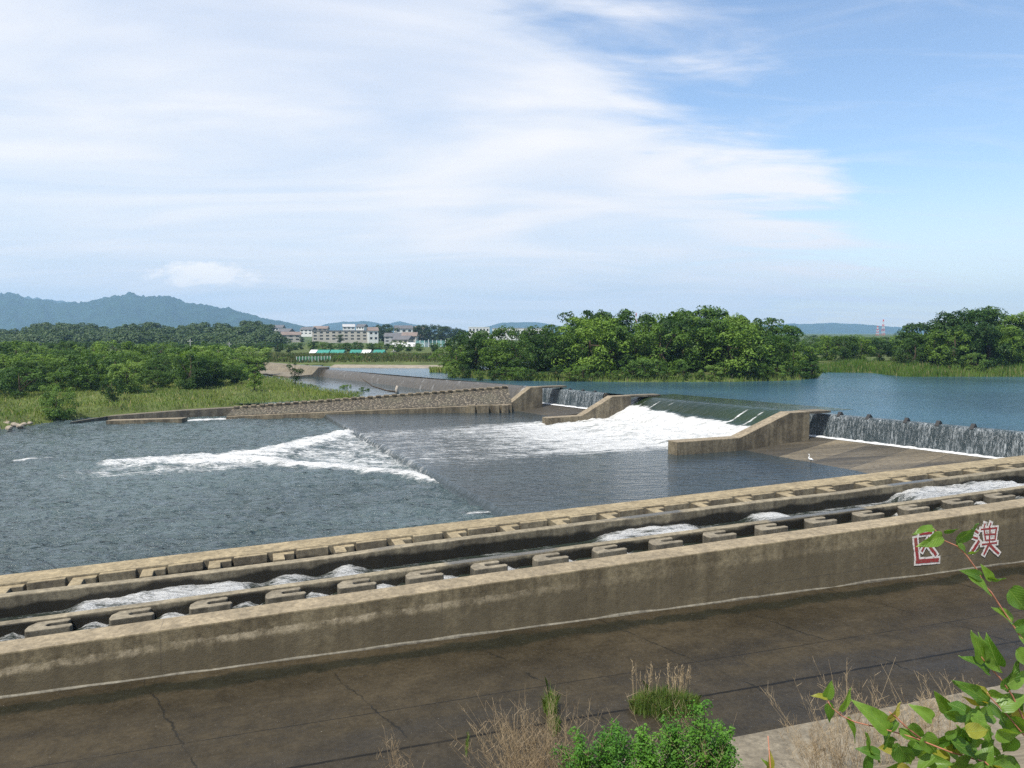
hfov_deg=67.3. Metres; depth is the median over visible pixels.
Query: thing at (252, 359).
tree
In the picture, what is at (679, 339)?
tree
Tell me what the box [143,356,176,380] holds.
tree
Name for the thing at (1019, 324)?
tree
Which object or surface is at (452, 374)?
shrub
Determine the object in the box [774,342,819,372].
tree
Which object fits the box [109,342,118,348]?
tree
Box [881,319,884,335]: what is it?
lattice mast
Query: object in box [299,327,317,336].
house
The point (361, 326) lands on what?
house
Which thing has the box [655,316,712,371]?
tree
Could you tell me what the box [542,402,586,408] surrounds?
white water
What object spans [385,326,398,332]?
tree
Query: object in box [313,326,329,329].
house
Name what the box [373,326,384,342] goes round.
tree
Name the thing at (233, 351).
tree
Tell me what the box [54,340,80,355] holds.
tree
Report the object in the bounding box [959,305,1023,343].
tree
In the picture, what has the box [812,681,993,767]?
knotweed
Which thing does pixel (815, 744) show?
dry grass
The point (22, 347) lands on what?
tree
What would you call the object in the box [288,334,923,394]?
ground
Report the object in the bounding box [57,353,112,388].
tree
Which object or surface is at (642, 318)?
tree
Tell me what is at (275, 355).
scrub
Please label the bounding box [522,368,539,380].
shrub
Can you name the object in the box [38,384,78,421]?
shrub
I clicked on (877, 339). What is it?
tree
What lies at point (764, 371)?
shrub
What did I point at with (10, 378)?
tree
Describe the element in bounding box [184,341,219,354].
tree
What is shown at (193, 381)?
tree
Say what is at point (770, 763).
knotweed
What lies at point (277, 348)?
tree
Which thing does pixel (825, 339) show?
tree
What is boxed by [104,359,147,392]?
tree
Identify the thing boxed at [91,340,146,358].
tree
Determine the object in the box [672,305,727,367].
tree
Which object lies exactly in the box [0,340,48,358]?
tree
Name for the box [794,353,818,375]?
tree
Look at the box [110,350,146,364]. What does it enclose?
tree
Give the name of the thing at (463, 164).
sky
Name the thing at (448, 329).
tree
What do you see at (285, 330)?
house
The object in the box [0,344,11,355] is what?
tree
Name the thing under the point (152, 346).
tree
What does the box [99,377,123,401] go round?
shrub
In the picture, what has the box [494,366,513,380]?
shrub
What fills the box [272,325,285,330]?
house
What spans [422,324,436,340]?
tree
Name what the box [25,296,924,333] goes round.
mountain
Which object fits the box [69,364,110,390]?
tree
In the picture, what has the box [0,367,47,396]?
tree
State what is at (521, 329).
factory
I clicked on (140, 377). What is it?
tree
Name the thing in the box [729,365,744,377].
shrub
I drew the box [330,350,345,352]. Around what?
shed
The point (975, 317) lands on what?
tree
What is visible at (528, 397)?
wing wall
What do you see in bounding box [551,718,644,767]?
bush
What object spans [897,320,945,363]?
tree
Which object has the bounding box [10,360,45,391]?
tree
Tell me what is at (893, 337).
tree
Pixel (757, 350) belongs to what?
tree
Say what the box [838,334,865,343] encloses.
tree
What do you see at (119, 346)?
tree
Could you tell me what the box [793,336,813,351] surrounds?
tree
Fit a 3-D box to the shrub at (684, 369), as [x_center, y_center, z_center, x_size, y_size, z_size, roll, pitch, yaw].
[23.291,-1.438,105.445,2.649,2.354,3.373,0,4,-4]
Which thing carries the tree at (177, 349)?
on the bank at (106, 413)
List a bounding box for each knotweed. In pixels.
[761,736,774,767]
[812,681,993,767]
[912,523,1023,643]
[934,630,1023,767]
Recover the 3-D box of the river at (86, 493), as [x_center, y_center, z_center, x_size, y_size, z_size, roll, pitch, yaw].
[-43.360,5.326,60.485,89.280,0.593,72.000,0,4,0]
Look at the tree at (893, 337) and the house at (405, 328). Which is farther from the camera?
the house at (405, 328)
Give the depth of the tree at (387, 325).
438.18 m
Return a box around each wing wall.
[511,385,566,411]
[542,394,660,424]
[668,409,830,454]
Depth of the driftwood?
106.26 m
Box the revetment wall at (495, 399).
[226,386,511,418]
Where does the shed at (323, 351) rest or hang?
on the bank at (348, 362)
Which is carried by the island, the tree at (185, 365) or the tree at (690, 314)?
the tree at (690, 314)
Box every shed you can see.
[316,350,330,352]
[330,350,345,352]
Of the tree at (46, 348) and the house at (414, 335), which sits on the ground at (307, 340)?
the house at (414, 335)
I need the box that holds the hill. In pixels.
[26,329,276,345]
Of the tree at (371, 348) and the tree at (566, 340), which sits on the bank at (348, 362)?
the tree at (371, 348)
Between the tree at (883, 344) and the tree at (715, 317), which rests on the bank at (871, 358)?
the tree at (883, 344)
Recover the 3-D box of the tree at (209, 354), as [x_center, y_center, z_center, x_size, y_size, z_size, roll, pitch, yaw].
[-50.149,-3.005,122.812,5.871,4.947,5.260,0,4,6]
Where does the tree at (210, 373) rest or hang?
on the bank at (106, 413)
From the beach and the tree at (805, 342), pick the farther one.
the tree at (805, 342)
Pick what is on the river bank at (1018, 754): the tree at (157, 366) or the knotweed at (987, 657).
the knotweed at (987, 657)
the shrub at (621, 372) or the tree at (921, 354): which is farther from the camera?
the tree at (921, 354)
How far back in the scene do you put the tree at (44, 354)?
128.93 m
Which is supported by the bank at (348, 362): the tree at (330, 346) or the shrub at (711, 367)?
the tree at (330, 346)
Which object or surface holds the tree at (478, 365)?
on the island
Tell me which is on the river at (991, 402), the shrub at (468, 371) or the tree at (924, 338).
the shrub at (468, 371)
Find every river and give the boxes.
[0,416,494,574]
[307,362,1023,430]
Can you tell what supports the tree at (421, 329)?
on the ground at (307, 340)
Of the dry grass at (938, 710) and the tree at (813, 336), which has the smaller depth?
the dry grass at (938, 710)
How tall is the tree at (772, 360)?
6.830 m
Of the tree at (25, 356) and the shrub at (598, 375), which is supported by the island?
the shrub at (598, 375)
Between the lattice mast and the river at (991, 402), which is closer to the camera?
the river at (991, 402)
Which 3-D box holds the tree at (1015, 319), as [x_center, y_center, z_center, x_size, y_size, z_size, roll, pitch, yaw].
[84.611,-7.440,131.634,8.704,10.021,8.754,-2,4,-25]
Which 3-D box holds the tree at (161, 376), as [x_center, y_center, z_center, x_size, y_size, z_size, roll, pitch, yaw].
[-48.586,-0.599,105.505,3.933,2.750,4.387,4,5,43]
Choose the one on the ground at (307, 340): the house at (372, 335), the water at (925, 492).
the house at (372, 335)
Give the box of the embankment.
[258,362,328,377]
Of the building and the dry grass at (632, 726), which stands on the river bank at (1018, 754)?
the dry grass at (632, 726)
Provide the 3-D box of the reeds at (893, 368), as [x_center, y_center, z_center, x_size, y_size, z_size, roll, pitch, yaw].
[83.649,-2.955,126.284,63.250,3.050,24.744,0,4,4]
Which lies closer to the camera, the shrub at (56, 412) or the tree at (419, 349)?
the shrub at (56, 412)
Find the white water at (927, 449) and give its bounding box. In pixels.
[809,434,1004,458]
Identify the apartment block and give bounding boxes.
[312,330,366,342]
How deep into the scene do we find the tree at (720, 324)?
109.79 m
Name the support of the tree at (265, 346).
on the bank at (348, 362)
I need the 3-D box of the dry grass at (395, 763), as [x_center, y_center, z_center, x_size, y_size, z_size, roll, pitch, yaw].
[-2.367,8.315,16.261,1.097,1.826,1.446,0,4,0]
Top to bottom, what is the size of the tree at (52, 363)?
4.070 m
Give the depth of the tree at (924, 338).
125.77 m
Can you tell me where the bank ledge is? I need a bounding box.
[592,684,1023,767]
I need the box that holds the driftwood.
[362,379,398,393]
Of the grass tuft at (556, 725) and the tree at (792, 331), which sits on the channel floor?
the grass tuft at (556, 725)
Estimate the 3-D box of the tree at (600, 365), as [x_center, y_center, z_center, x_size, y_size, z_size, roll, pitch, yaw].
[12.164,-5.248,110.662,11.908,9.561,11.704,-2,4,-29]
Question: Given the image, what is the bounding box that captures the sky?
[0,0,1023,330]
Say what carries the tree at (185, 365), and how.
on the bank at (106, 413)
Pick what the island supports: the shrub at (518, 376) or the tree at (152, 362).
the shrub at (518, 376)
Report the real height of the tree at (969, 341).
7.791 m
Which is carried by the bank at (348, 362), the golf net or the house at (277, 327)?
the golf net
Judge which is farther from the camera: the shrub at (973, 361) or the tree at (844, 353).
the tree at (844, 353)
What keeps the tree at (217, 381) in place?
on the bank at (106, 413)
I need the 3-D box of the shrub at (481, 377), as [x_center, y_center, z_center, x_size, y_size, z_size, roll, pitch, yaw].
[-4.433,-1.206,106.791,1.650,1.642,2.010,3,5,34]
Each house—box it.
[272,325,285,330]
[277,329,295,332]
[281,332,300,341]
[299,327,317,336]
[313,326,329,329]
[342,324,354,329]
[356,324,368,329]
[366,327,378,343]
[383,333,401,344]
[391,336,414,342]
[392,343,414,346]
[394,325,412,332]
[401,332,418,342]
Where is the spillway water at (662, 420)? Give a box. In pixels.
[523,394,853,448]
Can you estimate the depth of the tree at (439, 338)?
467.18 m
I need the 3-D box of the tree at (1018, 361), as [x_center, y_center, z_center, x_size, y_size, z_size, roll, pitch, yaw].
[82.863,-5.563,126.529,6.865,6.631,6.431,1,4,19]
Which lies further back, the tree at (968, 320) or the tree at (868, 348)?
the tree at (868, 348)
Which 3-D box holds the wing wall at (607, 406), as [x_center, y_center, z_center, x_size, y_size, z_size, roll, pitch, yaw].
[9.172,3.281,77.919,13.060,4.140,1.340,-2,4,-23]
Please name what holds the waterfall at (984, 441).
on the weir at (863, 457)
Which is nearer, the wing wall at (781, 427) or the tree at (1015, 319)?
the wing wall at (781, 427)
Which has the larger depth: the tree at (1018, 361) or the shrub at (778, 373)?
the tree at (1018, 361)
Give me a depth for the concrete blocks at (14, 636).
27.36 m
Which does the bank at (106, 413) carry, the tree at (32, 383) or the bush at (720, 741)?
the tree at (32, 383)
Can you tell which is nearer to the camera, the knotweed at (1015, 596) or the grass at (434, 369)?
the knotweed at (1015, 596)
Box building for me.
[468,327,489,338]
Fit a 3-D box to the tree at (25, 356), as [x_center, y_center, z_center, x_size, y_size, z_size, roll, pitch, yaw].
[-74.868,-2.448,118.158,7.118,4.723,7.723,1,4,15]
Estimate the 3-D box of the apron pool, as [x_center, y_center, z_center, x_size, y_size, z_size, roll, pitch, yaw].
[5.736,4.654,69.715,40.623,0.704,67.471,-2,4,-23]
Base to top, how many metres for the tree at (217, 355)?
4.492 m
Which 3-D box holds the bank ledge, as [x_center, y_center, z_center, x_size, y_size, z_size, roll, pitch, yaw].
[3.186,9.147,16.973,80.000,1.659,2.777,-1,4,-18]
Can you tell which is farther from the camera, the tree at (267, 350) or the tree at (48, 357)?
the tree at (267, 350)
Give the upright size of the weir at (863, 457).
4.680 m
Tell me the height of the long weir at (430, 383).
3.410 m
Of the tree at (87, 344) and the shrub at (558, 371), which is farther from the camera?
the tree at (87, 344)
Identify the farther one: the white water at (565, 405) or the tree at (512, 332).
the tree at (512, 332)
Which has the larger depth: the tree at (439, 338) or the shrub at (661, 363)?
the tree at (439, 338)
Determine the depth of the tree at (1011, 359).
123.53 m
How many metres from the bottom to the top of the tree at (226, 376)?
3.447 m
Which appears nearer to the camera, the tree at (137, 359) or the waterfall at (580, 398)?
the waterfall at (580, 398)
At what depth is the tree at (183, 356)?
110.25 m
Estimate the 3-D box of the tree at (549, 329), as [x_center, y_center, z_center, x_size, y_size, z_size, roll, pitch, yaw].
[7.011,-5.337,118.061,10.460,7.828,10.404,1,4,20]
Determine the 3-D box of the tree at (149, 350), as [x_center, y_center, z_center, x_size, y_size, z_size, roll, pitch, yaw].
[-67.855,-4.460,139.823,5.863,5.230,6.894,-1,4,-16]
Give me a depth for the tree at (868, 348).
147.21 m
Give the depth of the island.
106.98 m
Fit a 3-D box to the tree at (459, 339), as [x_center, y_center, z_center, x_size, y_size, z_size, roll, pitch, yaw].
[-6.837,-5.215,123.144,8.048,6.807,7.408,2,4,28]
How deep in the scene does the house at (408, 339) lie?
360.25 m
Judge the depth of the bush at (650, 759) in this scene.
15.39 m
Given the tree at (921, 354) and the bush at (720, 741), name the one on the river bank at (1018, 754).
the bush at (720, 741)
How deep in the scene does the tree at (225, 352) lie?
134.38 m
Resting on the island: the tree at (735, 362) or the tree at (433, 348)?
the tree at (735, 362)
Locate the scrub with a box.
[145,351,534,362]
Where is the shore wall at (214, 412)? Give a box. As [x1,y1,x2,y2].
[70,406,233,423]
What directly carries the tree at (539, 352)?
on the island
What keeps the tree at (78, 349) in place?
on the bank at (106, 413)
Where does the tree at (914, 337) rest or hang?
on the bank at (871, 358)
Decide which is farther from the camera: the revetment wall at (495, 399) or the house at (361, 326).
the house at (361, 326)
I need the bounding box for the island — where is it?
[473,367,796,381]
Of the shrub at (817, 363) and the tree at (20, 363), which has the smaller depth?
the tree at (20, 363)
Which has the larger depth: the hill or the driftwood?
the hill
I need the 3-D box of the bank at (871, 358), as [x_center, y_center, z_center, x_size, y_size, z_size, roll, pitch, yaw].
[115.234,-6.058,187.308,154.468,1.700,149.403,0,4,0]
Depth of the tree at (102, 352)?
123.08 m
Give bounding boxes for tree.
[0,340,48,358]
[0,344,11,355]
[0,354,32,387]
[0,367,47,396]
[0,368,17,389]
[1,348,20,355]
[9,353,46,364]
[10,341,39,353]
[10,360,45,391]
[19,370,47,386]
[22,351,48,361]
[29,346,60,353]
[30,354,68,378]
[32,360,59,385]
[45,340,67,350]
[45,370,76,391]
[49,350,80,378]
[50,347,73,353]
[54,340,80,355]
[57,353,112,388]
[64,361,98,386]
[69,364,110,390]
[72,341,109,354]
[76,349,125,376]
[81,350,117,373]
[83,342,93,349]
[85,351,143,384]
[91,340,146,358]
[98,342,147,356]
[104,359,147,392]
[107,352,152,375]
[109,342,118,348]
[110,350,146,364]
[122,346,155,359]
[123,373,143,385]
[130,368,148,378]
[138,343,173,364]
[142,370,173,387]
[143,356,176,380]
[146,364,177,379]
[147,342,164,350]
[150,347,196,371]
[152,343,184,354]
[168,351,211,383]
[169,353,212,388]
[171,359,193,377]
[179,350,214,368]
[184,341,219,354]
[185,358,222,385]
[192,345,241,361]
[198,345,242,358]
[205,357,234,386]
[209,352,224,359]
[210,364,230,382]
[219,359,243,379]
[228,364,247,383]
[232,363,255,377]
[234,346,272,373]
[239,356,264,375]
[243,366,263,390]
[257,341,274,348]
[273,342,283,351]
[284,345,293,352]
[286,363,304,383]
[290,343,299,349]
[307,341,319,350]
[314,341,329,349]
[326,343,336,349]
[335,334,344,342]
[340,342,352,351]
[352,341,365,349]
[367,344,376,350]
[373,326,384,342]
[374,342,384,349]
[376,324,391,341]
[383,343,390,349]
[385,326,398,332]
[389,340,406,351]
[404,344,414,350]
[413,324,430,340]
[415,344,424,350]
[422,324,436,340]
[429,324,445,340]
[430,344,438,351]
[431,345,476,373]
[438,326,453,341]
[440,331,482,366]
[448,327,461,341]
[458,336,491,371]
[469,328,505,369]
[478,338,513,375]
[486,325,530,367]
[497,338,542,374]
[518,327,553,367]
[522,324,582,367]
[526,332,564,371]
[544,333,591,371]
[550,315,637,374]
[557,309,639,358]
[561,316,603,367]
[589,308,640,367]
[590,324,642,371]
[613,328,658,371]
[618,312,663,366]
[629,322,703,373]
[640,311,687,344]
[651,311,719,365]
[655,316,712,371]
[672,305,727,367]
[680,316,739,371]
[689,320,776,375]
[692,308,746,361]
[722,312,762,360]
[727,324,771,373]
[741,317,796,368]
[751,332,795,373]
[763,323,804,369]
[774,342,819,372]
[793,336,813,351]
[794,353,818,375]
[798,337,824,354]
[802,341,823,360]
[810,335,832,351]
[814,335,841,360]
[824,339,855,354]
[826,335,861,360]
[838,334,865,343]
[848,338,876,360]
[860,337,893,353]
[869,339,893,360]
[880,335,902,349]
[884,340,903,360]
[889,331,928,362]
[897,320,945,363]
[901,341,929,365]
[917,333,951,366]
[924,328,971,368]
[927,308,994,354]
[927,313,972,344]
[931,326,981,368]
[948,323,986,360]
[951,324,1002,364]
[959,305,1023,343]
[963,322,1011,367]
[980,311,1023,357]
[981,324,1021,365]
[1001,330,1023,363]
[1003,314,1023,362]
[1005,332,1023,363]
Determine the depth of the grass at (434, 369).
128.59 m
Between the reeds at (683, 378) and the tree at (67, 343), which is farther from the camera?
the tree at (67, 343)
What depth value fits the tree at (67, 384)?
99.51 m
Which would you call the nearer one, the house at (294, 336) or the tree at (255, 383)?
the tree at (255, 383)
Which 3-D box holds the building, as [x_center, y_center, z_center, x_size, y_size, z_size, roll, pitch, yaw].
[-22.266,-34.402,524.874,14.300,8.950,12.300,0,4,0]
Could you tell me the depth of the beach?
146.93 m
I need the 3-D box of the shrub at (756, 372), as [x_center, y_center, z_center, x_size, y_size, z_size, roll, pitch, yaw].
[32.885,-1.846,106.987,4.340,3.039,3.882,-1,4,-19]
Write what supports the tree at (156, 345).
on the bank at (348, 362)
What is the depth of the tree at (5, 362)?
103.84 m
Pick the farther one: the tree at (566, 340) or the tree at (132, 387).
the tree at (566, 340)
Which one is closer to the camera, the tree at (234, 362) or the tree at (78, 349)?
the tree at (234, 362)
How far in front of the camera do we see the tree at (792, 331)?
116.46 m
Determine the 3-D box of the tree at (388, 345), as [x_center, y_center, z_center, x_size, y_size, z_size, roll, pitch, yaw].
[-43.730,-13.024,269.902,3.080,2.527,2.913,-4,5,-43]
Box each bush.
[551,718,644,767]
[626,723,667,767]
[655,708,697,767]
[679,699,743,767]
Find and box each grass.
[373,725,424,767]
[429,366,454,372]
[436,685,660,767]
[589,693,683,767]
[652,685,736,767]
[760,657,895,767]
[779,717,865,767]
[843,693,964,766]
[881,662,998,749]
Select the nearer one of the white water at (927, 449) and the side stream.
the white water at (927, 449)
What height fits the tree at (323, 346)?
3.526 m
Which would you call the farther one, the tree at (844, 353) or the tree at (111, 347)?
the tree at (111, 347)
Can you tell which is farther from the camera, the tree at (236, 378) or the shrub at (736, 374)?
the tree at (236, 378)
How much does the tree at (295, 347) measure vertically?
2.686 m
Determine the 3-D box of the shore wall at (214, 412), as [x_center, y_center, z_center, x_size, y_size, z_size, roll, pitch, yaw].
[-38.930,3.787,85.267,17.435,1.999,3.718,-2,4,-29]
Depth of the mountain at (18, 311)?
3355.35 m
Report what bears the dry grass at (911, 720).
on the river bank at (1018, 754)
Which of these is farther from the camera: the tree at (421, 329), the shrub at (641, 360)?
the tree at (421, 329)
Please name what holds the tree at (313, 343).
on the bank at (348, 362)
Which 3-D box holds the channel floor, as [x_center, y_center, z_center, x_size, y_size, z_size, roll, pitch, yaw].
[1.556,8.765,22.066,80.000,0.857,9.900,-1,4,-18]
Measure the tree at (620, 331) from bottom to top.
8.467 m
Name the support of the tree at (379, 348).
on the bank at (348, 362)
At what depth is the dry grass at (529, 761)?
16.13 m
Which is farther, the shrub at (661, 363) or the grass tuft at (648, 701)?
the shrub at (661, 363)
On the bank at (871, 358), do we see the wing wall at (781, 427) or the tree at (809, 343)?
the tree at (809, 343)
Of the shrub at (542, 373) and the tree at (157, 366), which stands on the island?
the shrub at (542, 373)
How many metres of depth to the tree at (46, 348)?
158.32 m
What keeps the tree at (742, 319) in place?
on the island
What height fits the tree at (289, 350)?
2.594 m
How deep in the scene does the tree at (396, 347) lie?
242.97 m
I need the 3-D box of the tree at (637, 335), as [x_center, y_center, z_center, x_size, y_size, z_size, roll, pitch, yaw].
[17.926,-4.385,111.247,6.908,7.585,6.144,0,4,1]
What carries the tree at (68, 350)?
on the bank at (106, 413)
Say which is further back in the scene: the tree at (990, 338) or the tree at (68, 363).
the tree at (990, 338)
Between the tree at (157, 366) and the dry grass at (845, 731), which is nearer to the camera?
the dry grass at (845, 731)
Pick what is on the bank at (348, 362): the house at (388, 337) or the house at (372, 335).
the house at (388, 337)
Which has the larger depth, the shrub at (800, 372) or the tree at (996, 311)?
the tree at (996, 311)
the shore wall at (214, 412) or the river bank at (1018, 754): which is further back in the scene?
the shore wall at (214, 412)
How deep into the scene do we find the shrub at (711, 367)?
105.00 m
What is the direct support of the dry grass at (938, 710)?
on the river bank at (1018, 754)
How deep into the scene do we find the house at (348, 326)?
539.04 m
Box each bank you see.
[0,377,346,428]
[26,345,882,365]
[759,350,1018,376]
[842,734,1023,767]
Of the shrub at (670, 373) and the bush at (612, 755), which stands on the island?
the shrub at (670, 373)
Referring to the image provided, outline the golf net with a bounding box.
[415,339,445,346]
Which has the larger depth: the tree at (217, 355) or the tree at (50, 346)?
the tree at (50, 346)
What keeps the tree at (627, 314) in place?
on the island
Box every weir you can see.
[319,369,526,398]
[520,388,992,472]
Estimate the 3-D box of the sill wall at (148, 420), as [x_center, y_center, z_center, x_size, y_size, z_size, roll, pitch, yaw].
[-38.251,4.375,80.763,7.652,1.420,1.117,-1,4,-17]
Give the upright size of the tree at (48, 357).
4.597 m
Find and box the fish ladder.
[0,455,1023,698]
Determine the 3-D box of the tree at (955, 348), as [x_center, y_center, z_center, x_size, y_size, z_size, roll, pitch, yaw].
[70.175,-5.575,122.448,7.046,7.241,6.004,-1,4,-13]
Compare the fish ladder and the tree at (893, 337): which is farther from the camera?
the tree at (893, 337)
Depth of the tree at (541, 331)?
119.15 m
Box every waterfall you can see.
[542,388,603,407]
[809,413,1023,456]
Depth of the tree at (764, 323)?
116.76 m
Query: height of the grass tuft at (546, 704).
0.674 m
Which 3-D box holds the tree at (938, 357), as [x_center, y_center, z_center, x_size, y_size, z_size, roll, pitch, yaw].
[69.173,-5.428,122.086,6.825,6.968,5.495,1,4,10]
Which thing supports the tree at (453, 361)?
on the island
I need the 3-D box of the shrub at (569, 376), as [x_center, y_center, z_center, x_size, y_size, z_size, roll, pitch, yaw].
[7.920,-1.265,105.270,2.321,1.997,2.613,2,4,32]
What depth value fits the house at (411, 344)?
340.79 m
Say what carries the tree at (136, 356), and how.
on the bank at (106, 413)
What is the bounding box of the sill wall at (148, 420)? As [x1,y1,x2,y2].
[106,417,187,423]
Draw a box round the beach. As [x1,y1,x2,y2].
[330,364,442,367]
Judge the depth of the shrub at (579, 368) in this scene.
105.09 m
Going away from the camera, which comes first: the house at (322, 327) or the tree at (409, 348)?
the tree at (409, 348)
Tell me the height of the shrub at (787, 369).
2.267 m
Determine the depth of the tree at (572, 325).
117.59 m
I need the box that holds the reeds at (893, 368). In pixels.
[816,357,1023,376]
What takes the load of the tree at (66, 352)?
on the bank at (106, 413)
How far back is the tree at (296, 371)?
122.13 m
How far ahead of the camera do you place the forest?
374.98 m
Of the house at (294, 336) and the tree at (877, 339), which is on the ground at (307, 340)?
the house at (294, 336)
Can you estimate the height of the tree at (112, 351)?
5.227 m
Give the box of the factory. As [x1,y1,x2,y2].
[492,328,544,339]
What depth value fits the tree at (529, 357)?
110.88 m
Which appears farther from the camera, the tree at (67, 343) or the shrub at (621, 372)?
the tree at (67, 343)
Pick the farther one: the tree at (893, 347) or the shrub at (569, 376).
the tree at (893, 347)
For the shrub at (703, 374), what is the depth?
104.95 m
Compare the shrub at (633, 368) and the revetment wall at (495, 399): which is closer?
the revetment wall at (495, 399)
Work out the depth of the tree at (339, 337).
398.85 m
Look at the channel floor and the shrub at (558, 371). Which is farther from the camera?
the shrub at (558, 371)
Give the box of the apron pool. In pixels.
[324,411,868,516]
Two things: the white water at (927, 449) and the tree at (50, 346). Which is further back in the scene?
the tree at (50, 346)
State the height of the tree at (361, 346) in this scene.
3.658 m
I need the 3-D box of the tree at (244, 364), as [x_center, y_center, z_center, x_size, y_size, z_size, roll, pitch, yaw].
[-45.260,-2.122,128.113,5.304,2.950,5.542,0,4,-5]
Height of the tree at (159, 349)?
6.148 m
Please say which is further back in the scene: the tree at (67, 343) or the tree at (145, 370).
the tree at (67, 343)
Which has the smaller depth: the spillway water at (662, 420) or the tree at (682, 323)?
the spillway water at (662, 420)
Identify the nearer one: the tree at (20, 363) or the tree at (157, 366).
the tree at (20, 363)
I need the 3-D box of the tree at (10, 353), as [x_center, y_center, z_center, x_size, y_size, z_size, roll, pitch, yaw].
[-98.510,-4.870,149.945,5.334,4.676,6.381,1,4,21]
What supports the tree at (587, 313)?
on the island
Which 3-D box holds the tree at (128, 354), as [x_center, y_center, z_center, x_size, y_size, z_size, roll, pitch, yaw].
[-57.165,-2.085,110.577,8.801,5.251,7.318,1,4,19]
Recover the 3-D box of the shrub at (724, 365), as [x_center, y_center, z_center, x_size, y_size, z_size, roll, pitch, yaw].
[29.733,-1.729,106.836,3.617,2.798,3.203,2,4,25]
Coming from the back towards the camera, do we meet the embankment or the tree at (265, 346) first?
the tree at (265, 346)
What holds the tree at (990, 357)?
on the bank at (871, 358)
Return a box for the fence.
[296,356,330,361]
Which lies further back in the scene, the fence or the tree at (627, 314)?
the fence
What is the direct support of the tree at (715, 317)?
on the island
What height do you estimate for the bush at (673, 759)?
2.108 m
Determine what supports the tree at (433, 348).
on the bank at (348, 362)
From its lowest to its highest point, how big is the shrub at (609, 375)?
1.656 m
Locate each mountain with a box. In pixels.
[0,292,305,331]
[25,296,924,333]
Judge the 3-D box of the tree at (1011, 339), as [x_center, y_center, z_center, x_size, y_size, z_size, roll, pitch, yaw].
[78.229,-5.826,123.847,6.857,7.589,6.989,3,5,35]
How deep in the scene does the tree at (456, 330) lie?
466.62 m
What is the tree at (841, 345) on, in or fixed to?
on the bank at (871, 358)
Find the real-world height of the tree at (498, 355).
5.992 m
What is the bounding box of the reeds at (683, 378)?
[448,369,821,381]
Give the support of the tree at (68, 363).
on the bank at (106, 413)
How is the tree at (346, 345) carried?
on the bank at (348, 362)
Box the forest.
[0,320,292,346]
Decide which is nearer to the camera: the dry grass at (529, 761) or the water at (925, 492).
the dry grass at (529, 761)
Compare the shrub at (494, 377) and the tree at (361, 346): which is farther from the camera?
the tree at (361, 346)
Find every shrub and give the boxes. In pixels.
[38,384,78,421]
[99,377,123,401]
[443,364,461,377]
[455,364,474,377]
[473,370,486,380]
[487,370,500,380]
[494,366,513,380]
[510,367,526,380]
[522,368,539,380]
[535,372,548,378]
[548,367,562,380]
[561,368,577,381]
[569,363,593,380]
[591,371,602,379]
[605,370,617,379]
[614,370,629,378]
[618,360,647,378]
[627,358,661,378]
[646,360,667,379]
[663,368,676,378]
[672,365,692,379]
[693,372,705,378]
[698,364,722,380]
[713,362,737,377]
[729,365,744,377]
[735,361,763,379]
[754,363,772,379]
[768,364,785,376]
[781,364,797,378]
[789,360,816,378]
[793,356,827,377]
[960,353,988,370]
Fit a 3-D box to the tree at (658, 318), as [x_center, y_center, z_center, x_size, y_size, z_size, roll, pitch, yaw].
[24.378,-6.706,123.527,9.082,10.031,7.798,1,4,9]
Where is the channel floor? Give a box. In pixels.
[0,562,1023,767]
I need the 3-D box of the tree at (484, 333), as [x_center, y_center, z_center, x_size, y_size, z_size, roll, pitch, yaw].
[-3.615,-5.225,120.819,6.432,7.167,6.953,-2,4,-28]
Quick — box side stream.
[236,375,431,403]
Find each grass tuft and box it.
[465,732,469,756]
[540,676,560,719]
[547,708,561,735]
[626,660,701,722]
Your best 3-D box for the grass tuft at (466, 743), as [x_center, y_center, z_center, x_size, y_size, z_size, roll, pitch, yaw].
[-1.119,8.953,19.166,0.185,0.164,1.077,0,4,0]

